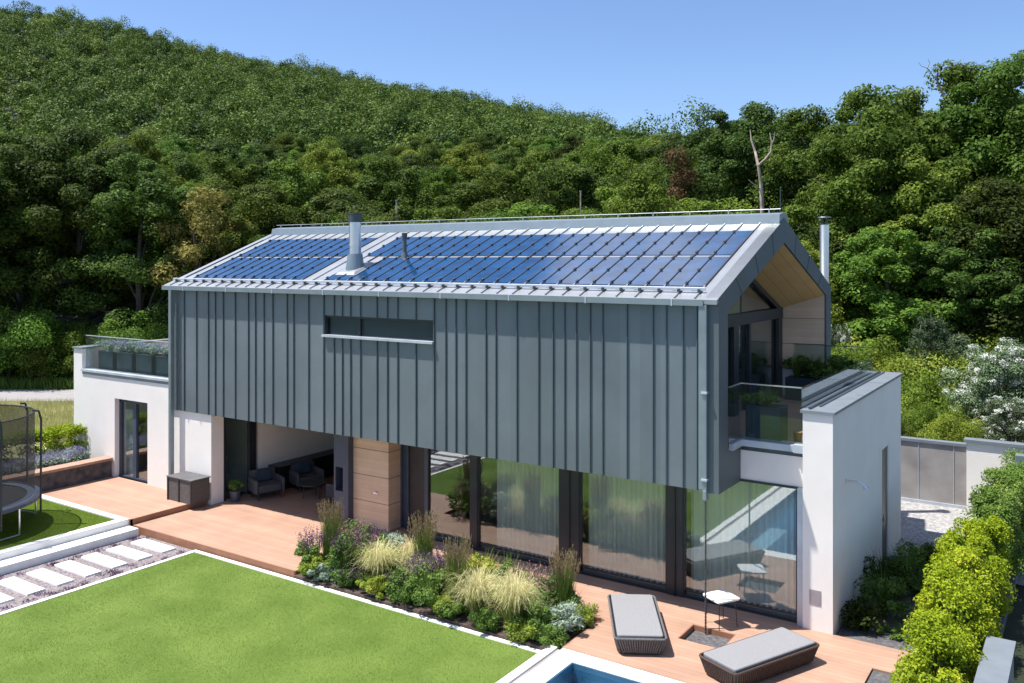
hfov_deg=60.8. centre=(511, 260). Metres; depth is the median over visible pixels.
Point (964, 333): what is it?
bush
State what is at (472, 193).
oak tree
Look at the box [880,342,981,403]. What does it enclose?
bush
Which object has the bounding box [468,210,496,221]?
oak tree
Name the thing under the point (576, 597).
perennial
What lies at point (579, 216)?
oak tree
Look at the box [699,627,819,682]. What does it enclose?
sun lounger
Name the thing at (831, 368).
shrub
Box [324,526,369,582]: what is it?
perennial
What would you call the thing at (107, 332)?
bush
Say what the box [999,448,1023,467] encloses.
hedge plant
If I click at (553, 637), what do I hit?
perennial
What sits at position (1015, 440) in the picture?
meadow grass
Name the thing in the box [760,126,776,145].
oak tree
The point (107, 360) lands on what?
planter box
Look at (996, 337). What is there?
bush
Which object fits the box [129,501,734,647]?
deck fascia
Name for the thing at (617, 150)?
oak tree
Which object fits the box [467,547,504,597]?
perennial
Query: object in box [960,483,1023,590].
hedge plant
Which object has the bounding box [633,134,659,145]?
beech tree
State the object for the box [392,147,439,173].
oak tree
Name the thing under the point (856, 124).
oak tree
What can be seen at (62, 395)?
road
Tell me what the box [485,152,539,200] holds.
beech tree
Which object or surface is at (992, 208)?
oak tree
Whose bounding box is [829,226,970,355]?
beech tree
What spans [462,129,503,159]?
oak tree
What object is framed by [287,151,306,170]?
oak tree
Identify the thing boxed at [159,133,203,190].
oak tree
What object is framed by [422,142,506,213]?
oak tree
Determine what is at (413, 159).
oak tree
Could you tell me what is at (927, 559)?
shrub
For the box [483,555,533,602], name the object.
perennial
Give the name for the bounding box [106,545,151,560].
stepping slab
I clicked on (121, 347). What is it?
lavender
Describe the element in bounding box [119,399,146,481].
sliding door
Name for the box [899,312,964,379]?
young pine
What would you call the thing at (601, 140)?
beech tree
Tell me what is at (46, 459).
lavender
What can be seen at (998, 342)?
bush
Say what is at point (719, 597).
side table
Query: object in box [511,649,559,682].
pool drain
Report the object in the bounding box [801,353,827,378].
shrub
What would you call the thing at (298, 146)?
oak tree
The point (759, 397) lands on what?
shrub
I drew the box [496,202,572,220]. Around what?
beech tree
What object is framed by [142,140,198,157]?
oak tree
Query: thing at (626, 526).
window pane
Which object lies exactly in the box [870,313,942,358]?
bush
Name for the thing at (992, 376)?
flowering bush
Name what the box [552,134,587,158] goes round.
oak tree
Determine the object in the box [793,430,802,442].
flower pot
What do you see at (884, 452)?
side door
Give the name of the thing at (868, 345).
bush
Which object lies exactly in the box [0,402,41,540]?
trampoline
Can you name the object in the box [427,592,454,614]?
perennial
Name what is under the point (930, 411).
bush
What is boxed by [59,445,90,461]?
lavender
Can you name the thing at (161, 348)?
lavender
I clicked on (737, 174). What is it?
beech tree
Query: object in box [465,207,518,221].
oak tree
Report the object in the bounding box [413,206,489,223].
beech tree
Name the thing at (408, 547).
feather grass
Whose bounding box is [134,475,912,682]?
deck
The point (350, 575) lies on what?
perennial
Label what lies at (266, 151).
oak tree
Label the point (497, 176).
beech tree
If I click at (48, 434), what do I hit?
box hedge
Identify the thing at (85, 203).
beech tree
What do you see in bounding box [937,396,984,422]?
bush
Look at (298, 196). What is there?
oak tree
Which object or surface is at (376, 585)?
perennial
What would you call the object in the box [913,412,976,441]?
bush
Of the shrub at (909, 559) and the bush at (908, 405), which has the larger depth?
the bush at (908, 405)
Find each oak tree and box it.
[0,134,106,367]
[0,135,93,315]
[52,152,203,327]
[55,139,81,163]
[61,137,126,290]
[122,181,224,318]
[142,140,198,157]
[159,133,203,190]
[160,151,211,190]
[170,137,264,191]
[174,208,270,277]
[176,177,312,269]
[188,151,273,205]
[237,155,336,231]
[237,235,267,249]
[241,143,267,160]
[248,141,289,186]
[264,187,385,230]
[265,131,307,153]
[278,150,300,163]
[281,135,311,160]
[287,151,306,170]
[289,135,366,194]
[293,146,366,208]
[319,212,373,226]
[327,134,371,165]
[333,153,392,215]
[334,210,406,225]
[339,156,440,223]
[346,154,379,173]
[381,145,405,161]
[384,144,442,208]
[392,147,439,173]
[399,133,447,166]
[403,218,458,223]
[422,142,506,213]
[432,164,530,222]
[434,141,466,162]
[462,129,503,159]
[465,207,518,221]
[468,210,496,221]
[489,157,513,178]
[507,214,541,220]
[519,159,624,217]
[530,211,583,219]
[544,148,593,207]
[549,153,592,161]
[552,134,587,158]
[564,213,591,218]
[568,136,663,209]
[573,208,606,218]
[592,212,620,217]
[622,140,714,207]
[635,135,666,146]
[642,137,698,169]
[653,146,699,215]
[658,103,767,212]
[667,197,759,215]
[748,213,819,263]
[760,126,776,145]
[782,120,820,140]
[792,222,859,316]
[830,150,1013,316]
[845,119,872,139]
[901,219,1023,353]
[914,176,1023,344]
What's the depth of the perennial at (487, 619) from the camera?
17.18 m
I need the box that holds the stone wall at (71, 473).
[35,456,112,491]
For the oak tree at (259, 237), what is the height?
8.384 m
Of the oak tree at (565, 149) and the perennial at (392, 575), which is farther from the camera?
the oak tree at (565, 149)
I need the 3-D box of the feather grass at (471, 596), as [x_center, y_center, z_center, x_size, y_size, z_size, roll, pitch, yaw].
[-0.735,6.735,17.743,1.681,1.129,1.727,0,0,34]
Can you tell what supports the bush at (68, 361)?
on the ground at (1015, 625)
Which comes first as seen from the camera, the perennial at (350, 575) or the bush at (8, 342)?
the perennial at (350, 575)
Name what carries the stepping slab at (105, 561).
on the path gravel at (19, 598)
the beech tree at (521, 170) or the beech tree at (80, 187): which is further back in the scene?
the beech tree at (521, 170)
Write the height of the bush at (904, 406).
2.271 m
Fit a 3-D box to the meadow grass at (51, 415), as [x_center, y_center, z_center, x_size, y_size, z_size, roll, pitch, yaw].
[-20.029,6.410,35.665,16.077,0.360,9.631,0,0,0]
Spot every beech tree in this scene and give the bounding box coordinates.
[0,122,158,331]
[0,131,51,315]
[0,162,41,316]
[70,147,162,315]
[73,130,187,284]
[197,151,208,165]
[259,144,284,156]
[369,153,391,167]
[398,165,475,218]
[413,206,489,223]
[449,170,513,210]
[485,148,534,167]
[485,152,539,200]
[491,137,512,148]
[492,138,541,195]
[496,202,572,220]
[508,149,580,212]
[525,136,566,159]
[525,144,555,171]
[565,185,686,217]
[587,138,607,151]
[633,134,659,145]
[636,144,693,166]
[663,131,693,144]
[694,100,817,225]
[746,103,868,246]
[779,83,978,306]
[783,179,929,317]
[801,240,846,350]
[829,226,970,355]
[883,59,1023,236]
[928,50,1023,322]
[984,103,1023,305]
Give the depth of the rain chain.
17.04 m
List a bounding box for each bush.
[0,305,62,378]
[0,306,85,380]
[0,324,16,374]
[15,343,73,383]
[22,334,81,375]
[38,318,98,376]
[62,335,100,375]
[72,317,150,355]
[102,307,167,341]
[121,325,149,340]
[831,323,854,352]
[831,334,945,394]
[831,343,882,362]
[832,307,922,357]
[857,341,884,357]
[867,360,928,396]
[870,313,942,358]
[875,306,946,342]
[879,337,920,359]
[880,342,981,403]
[881,352,1003,405]
[901,370,958,430]
[901,393,925,421]
[901,396,927,428]
[901,401,941,437]
[901,421,921,437]
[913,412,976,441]
[918,405,987,442]
[929,332,983,363]
[936,340,1023,439]
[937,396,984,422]
[949,322,1021,353]
[949,381,1022,420]
[968,337,1023,407]
[969,334,1017,359]
[971,395,1023,442]
[983,332,1023,357]
[1007,324,1023,346]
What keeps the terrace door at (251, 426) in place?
in the house
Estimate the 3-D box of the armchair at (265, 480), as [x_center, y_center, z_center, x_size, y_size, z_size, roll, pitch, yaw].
[-7.509,6.801,26.603,0.920,0.802,0.835,0,0,-36]
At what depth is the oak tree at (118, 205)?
46.59 m
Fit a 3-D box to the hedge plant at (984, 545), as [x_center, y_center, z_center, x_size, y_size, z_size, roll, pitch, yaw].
[9.309,6.397,17.622,1.556,1.792,2.186,0,0,34]
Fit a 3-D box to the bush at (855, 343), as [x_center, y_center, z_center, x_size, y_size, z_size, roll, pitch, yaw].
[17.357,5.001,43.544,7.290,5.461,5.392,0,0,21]
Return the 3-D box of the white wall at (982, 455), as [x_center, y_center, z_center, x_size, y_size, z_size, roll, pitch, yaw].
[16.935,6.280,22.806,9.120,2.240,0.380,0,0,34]
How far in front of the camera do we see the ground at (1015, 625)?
22.40 m
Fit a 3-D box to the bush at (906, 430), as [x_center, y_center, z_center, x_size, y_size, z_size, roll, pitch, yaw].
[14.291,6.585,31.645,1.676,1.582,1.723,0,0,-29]
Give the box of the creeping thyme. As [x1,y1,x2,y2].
[0,536,185,609]
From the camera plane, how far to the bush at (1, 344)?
45.86 m
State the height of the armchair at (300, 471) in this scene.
0.802 m
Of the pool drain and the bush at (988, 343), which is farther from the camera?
the bush at (988, 343)
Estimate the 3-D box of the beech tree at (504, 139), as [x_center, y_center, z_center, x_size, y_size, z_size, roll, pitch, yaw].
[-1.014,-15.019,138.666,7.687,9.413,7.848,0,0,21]
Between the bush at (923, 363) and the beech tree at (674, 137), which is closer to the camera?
the bush at (923, 363)
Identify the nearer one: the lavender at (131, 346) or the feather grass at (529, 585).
the feather grass at (529, 585)
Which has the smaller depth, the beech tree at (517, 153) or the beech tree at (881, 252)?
the beech tree at (881, 252)
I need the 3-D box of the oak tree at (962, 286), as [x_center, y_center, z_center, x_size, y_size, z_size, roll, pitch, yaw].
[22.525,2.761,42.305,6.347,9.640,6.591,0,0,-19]
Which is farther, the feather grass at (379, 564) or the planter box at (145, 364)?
the planter box at (145, 364)
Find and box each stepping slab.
[0,577,44,595]
[0,592,13,604]
[26,568,73,586]
[54,560,101,577]
[81,553,127,568]
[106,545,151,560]
[131,538,175,553]
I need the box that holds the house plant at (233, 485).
[228,478,244,490]
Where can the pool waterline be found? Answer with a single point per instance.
(574, 673)
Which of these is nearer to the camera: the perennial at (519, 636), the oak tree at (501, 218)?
the perennial at (519, 636)
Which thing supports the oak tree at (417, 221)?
on the ground at (1015, 625)
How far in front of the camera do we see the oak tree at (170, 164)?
70.97 m
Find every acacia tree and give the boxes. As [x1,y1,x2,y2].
[147,187,250,315]
[603,157,668,216]
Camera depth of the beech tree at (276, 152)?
106.37 m
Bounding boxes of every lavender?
[35,451,56,468]
[47,449,75,464]
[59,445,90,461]
[95,338,117,349]
[103,339,125,351]
[113,339,135,352]
[120,341,146,352]
[135,341,155,353]
[141,342,164,355]
[156,344,167,355]
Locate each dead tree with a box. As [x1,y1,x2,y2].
[749,130,774,212]
[919,59,963,156]
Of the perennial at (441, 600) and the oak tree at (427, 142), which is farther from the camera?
the oak tree at (427, 142)
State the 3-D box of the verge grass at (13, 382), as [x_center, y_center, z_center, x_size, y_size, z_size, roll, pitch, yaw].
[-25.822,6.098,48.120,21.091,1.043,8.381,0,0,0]
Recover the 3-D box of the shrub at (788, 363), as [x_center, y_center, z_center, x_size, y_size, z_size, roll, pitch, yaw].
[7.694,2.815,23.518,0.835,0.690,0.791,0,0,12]
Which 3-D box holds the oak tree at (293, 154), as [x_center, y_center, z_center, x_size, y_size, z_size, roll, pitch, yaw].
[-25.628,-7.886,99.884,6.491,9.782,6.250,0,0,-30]
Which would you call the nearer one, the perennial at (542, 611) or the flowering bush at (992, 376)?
the perennial at (542, 611)
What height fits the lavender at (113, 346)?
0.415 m
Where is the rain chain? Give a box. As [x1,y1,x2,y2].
[704,501,706,633]
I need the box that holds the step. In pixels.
[0,525,138,574]
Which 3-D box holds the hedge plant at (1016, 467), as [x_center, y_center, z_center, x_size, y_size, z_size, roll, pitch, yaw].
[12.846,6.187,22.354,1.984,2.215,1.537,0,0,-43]
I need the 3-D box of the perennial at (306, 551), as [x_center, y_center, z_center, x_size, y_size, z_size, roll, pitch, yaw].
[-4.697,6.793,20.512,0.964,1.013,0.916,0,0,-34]
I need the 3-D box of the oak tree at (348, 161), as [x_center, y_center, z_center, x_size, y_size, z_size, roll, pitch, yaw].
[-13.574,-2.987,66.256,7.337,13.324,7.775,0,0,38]
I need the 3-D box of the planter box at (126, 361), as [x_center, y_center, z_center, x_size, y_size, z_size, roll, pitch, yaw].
[-12.664,3.440,28.994,0.870,0.780,0.520,0,0,34]
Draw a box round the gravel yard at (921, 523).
[892,500,1023,585]
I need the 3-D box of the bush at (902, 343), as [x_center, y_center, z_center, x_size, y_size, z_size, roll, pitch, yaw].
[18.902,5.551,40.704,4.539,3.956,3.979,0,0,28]
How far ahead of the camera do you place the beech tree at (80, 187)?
47.82 m
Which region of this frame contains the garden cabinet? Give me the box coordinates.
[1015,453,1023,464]
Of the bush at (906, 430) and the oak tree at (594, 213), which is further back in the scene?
the oak tree at (594, 213)
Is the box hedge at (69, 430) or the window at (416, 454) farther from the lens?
the box hedge at (69, 430)
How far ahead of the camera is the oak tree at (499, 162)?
85.75 m
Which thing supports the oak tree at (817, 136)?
on the ground at (1015, 625)
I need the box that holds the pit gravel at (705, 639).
[683,630,729,647]
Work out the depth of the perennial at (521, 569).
18.25 m
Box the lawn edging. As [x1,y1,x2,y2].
[0,550,541,682]
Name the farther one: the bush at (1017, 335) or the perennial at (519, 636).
the bush at (1017, 335)
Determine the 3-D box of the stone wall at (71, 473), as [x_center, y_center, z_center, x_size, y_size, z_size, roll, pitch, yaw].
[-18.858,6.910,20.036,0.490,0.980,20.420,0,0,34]
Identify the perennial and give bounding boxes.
[294,524,327,567]
[297,554,326,577]
[307,559,339,582]
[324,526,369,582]
[330,516,379,558]
[337,563,371,587]
[349,523,395,562]
[352,545,389,577]
[355,571,391,599]
[382,568,411,595]
[383,529,408,571]
[388,575,424,603]
[389,547,443,591]
[403,562,448,606]
[427,543,456,588]
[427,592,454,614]
[433,594,470,618]
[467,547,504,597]
[467,605,502,631]
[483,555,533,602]
[490,559,543,606]
[503,615,537,643]
[511,597,562,639]
[523,561,561,607]
[531,617,569,649]
[544,599,586,634]
[548,589,588,607]
[570,602,598,633]
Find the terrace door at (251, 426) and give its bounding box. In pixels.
[224,417,255,500]
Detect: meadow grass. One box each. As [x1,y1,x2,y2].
[0,396,73,444]
[902,426,1023,442]
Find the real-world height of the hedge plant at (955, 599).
1.994 m
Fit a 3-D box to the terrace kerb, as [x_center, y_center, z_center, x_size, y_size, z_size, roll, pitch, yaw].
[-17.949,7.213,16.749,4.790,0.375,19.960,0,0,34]
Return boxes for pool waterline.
[547,663,639,682]
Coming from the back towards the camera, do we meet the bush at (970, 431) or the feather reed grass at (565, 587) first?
the bush at (970, 431)
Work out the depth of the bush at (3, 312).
45.66 m
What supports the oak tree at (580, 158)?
on the ground at (1015, 625)
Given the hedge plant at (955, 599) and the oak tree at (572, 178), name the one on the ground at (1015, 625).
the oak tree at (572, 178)
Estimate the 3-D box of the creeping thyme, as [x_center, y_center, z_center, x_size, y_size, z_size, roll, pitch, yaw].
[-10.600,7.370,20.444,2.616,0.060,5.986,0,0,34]
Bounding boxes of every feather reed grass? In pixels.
[317,497,344,563]
[407,510,438,560]
[439,531,472,614]
[548,544,580,605]
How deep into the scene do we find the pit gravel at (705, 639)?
16.82 m
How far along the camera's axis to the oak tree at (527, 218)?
46.66 m
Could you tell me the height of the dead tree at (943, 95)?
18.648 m
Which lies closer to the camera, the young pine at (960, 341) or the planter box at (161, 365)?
the planter box at (161, 365)
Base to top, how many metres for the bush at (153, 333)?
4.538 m
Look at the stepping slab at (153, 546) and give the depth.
22.51 m
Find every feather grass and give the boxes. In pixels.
[343,534,410,581]
[386,533,425,570]
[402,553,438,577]
[441,563,509,618]
[475,563,550,631]
[492,573,547,616]
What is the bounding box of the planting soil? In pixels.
[294,558,595,649]
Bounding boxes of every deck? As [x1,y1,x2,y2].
[42,476,185,525]
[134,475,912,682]
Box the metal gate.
[901,436,965,508]
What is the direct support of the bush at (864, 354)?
on the ground at (1015, 625)
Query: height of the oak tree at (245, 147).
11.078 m
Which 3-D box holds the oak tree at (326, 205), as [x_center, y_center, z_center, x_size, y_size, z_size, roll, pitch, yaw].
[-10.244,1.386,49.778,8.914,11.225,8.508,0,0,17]
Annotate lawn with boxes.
[0,498,113,549]
[0,552,536,682]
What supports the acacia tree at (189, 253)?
on the ground at (1015, 625)
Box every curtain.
[497,459,558,558]
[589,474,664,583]
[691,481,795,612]
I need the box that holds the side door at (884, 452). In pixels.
[882,446,886,558]
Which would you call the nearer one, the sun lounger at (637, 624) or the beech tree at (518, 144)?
the sun lounger at (637, 624)
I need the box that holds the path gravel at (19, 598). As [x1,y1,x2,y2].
[0,535,192,611]
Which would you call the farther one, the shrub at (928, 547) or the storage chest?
the storage chest
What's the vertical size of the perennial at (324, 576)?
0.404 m
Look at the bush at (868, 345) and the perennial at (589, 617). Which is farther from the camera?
the bush at (868, 345)
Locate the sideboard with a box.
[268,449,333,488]
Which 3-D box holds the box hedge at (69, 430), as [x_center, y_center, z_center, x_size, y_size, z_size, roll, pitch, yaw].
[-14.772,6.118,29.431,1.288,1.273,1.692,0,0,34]
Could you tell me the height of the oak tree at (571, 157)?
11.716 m
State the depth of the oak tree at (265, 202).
48.95 m
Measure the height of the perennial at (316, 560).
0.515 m
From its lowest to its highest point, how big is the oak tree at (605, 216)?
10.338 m
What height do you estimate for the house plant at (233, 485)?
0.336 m
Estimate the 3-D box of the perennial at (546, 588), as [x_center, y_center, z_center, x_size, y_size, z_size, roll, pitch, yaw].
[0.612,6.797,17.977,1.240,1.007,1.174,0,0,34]
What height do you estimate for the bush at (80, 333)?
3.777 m
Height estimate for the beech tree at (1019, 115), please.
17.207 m
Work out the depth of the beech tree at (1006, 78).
47.12 m
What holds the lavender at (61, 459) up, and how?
on the ground at (1015, 625)
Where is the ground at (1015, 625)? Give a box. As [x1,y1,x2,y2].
[1,33,1023,682]
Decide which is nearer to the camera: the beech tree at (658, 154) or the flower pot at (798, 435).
the flower pot at (798, 435)
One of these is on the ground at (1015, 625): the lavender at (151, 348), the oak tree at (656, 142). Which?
the oak tree at (656, 142)
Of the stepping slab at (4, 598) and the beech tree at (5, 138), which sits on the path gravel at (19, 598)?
the stepping slab at (4, 598)
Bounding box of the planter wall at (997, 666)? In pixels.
[973,635,1015,682]
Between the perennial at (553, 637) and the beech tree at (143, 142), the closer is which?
the perennial at (553, 637)
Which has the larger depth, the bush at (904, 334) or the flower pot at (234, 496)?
the bush at (904, 334)
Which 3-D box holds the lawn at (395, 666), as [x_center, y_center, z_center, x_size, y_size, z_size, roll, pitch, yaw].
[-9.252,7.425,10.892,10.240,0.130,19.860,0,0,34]
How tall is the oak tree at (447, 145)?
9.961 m
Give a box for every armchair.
[248,467,284,500]
[289,460,324,492]
[326,484,333,503]
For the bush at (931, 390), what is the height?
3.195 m
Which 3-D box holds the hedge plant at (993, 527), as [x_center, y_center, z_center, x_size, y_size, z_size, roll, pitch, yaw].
[10.137,6.383,18.925,1.378,1.827,2.089,0,0,34]
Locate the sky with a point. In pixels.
(623, 59)
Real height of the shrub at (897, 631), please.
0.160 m
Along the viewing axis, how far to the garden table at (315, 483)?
26.40 m
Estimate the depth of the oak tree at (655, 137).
105.72 m
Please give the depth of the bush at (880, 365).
37.41 m
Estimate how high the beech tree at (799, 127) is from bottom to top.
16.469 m
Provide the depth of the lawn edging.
19.05 m
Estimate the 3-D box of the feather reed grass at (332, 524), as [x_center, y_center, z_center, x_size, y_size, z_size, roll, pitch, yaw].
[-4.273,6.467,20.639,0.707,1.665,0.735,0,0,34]
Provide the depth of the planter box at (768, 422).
17.92 m
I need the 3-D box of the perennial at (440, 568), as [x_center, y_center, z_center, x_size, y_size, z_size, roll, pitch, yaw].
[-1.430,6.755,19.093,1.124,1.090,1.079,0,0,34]
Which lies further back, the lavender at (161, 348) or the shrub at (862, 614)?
the lavender at (161, 348)
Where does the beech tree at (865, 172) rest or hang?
on the ground at (1015, 625)
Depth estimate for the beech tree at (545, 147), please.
120.73 m
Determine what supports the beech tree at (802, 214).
on the ground at (1015, 625)
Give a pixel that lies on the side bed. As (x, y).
(870, 636)
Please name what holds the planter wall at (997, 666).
on the ground at (1015, 625)
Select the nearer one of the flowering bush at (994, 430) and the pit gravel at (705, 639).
the pit gravel at (705, 639)
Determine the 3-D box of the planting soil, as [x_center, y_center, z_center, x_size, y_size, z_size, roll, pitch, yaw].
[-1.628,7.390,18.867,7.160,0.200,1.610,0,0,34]
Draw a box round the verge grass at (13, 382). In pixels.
[0,368,73,389]
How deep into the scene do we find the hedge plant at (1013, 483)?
21.14 m
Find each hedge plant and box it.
[889,641,968,682]
[895,607,987,682]
[910,559,1002,678]
[913,535,1003,646]
[936,526,1017,618]
[953,515,1014,606]
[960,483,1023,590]
[981,467,1023,568]
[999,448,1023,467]
[999,461,1023,532]
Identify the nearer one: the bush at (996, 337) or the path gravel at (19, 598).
the path gravel at (19, 598)
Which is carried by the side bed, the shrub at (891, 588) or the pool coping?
the shrub at (891, 588)
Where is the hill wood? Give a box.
[0,0,770,159]
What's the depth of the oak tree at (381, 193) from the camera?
55.24 m
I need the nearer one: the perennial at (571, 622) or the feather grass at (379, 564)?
the perennial at (571, 622)
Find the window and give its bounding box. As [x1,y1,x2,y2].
[321,315,433,343]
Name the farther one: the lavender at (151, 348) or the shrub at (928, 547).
the lavender at (151, 348)
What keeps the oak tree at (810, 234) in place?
on the ground at (1015, 625)
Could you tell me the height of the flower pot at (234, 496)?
0.330 m
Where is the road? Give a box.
[0,390,73,401]
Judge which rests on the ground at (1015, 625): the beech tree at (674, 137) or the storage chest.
the beech tree at (674, 137)
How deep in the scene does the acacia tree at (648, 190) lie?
48.42 m
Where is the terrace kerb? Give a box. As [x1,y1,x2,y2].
[0,495,128,559]
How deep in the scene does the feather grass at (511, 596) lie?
17.11 m
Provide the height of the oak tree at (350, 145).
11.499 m
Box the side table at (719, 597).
[703,590,739,630]
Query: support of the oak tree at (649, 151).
on the ground at (1015, 625)
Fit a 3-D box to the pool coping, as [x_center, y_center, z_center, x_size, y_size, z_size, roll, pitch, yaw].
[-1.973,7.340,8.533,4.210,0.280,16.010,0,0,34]
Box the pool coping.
[497,645,683,682]
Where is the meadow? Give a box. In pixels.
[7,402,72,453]
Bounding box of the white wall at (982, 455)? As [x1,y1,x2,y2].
[964,437,1023,510]
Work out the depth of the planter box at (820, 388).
23.09 m
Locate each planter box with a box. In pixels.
[98,350,123,370]
[116,352,141,373]
[135,353,162,375]
[155,355,167,376]
[745,402,787,440]
[785,375,857,401]
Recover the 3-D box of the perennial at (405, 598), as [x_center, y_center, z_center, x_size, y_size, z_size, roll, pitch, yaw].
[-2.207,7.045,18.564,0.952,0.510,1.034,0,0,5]
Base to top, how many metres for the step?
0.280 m
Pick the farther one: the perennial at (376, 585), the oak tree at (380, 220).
the oak tree at (380, 220)
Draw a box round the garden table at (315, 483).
[298,479,326,498]
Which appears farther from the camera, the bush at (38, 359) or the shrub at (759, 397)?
the bush at (38, 359)
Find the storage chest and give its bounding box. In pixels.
[166,471,210,504]
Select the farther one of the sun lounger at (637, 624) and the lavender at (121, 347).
the lavender at (121, 347)
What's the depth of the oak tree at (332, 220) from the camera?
46.19 m
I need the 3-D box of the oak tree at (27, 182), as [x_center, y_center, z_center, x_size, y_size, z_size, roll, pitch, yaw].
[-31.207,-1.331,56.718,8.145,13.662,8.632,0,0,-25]
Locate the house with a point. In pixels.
(404, 370)
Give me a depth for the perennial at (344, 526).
20.85 m
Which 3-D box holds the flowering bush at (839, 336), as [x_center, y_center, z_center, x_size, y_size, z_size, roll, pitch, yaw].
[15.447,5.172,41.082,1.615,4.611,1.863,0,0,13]
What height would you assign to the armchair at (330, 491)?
0.802 m
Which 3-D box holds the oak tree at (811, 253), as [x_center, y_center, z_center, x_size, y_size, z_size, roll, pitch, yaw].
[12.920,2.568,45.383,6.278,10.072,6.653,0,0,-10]
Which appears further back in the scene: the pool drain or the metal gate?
the metal gate
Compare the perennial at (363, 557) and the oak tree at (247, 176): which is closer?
the perennial at (363, 557)
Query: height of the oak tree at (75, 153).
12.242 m
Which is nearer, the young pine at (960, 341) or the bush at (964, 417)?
the bush at (964, 417)
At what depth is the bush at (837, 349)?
39.38 m
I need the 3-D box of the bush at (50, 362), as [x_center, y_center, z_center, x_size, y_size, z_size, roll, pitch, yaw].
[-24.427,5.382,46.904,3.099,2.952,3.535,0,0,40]
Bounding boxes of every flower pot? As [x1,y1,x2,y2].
[229,489,240,501]
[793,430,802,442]
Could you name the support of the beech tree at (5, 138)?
on the ground at (1015, 625)
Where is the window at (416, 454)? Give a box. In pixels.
[409,446,423,530]
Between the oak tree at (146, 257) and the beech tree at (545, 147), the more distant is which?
the beech tree at (545, 147)
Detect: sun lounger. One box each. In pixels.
[607,594,667,653]
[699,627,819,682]
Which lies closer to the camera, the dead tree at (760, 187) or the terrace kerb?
the terrace kerb
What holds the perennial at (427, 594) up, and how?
on the planting soil
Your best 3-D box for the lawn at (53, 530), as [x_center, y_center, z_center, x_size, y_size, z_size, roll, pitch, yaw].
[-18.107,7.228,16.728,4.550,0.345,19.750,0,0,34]
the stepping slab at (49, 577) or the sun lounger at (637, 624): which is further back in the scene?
the stepping slab at (49, 577)
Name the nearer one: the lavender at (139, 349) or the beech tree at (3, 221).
the lavender at (139, 349)
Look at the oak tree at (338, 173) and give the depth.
59.73 m
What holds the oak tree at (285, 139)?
on the ground at (1015, 625)
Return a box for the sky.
[0,0,1023,135]
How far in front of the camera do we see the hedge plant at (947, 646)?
13.54 m
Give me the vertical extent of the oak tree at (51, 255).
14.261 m
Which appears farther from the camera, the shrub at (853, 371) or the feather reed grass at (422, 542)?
the shrub at (853, 371)
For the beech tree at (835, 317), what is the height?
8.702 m
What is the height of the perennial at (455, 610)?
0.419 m
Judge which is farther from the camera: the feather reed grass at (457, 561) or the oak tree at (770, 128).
the oak tree at (770, 128)
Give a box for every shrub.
[741,390,780,405]
[781,353,810,376]
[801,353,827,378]
[820,354,848,380]
[837,355,868,380]
[839,592,889,631]
[852,567,917,620]
[863,548,910,600]
[871,541,930,584]
[876,621,910,642]
[895,538,936,572]
[903,571,931,598]
[924,539,938,564]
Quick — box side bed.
[836,555,1014,682]
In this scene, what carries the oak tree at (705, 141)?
on the ground at (1015, 625)
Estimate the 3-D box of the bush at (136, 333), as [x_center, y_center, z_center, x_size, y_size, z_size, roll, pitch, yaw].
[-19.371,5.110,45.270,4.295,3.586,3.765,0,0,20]
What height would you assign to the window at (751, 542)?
2.550 m
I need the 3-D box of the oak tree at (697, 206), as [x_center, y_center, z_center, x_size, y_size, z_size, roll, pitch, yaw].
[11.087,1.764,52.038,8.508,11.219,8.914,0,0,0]
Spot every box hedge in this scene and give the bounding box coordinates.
[35,427,59,462]
[45,422,88,458]
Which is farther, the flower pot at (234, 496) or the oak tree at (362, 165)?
the oak tree at (362, 165)
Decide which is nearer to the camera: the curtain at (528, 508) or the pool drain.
the pool drain
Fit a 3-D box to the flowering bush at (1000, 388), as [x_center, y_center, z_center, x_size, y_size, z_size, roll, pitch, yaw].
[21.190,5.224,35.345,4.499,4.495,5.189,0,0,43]
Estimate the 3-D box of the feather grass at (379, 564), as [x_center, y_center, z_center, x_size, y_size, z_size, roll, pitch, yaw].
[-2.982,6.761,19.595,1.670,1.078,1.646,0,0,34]
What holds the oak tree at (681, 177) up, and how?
on the ground at (1015, 625)
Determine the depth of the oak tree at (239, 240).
46.18 m
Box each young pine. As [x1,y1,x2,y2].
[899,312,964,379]
[947,332,972,360]
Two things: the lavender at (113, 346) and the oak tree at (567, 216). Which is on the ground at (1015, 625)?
the oak tree at (567, 216)
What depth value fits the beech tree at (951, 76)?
50.41 m
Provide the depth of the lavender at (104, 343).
29.61 m
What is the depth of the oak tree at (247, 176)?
57.42 m
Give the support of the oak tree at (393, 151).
on the ground at (1015, 625)
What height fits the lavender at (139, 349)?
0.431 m
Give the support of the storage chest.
on the deck at (130, 500)
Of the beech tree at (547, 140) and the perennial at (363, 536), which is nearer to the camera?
the perennial at (363, 536)
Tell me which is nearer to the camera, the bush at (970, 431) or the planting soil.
the planting soil
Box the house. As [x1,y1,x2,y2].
[72,186,902,634]
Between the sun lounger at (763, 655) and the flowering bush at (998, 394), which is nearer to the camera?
the sun lounger at (763, 655)
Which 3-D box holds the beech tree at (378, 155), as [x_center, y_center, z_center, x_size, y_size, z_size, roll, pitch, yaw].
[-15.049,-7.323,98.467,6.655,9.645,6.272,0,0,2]
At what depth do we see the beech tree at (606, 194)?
51.78 m
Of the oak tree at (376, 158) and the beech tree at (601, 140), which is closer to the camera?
the oak tree at (376, 158)

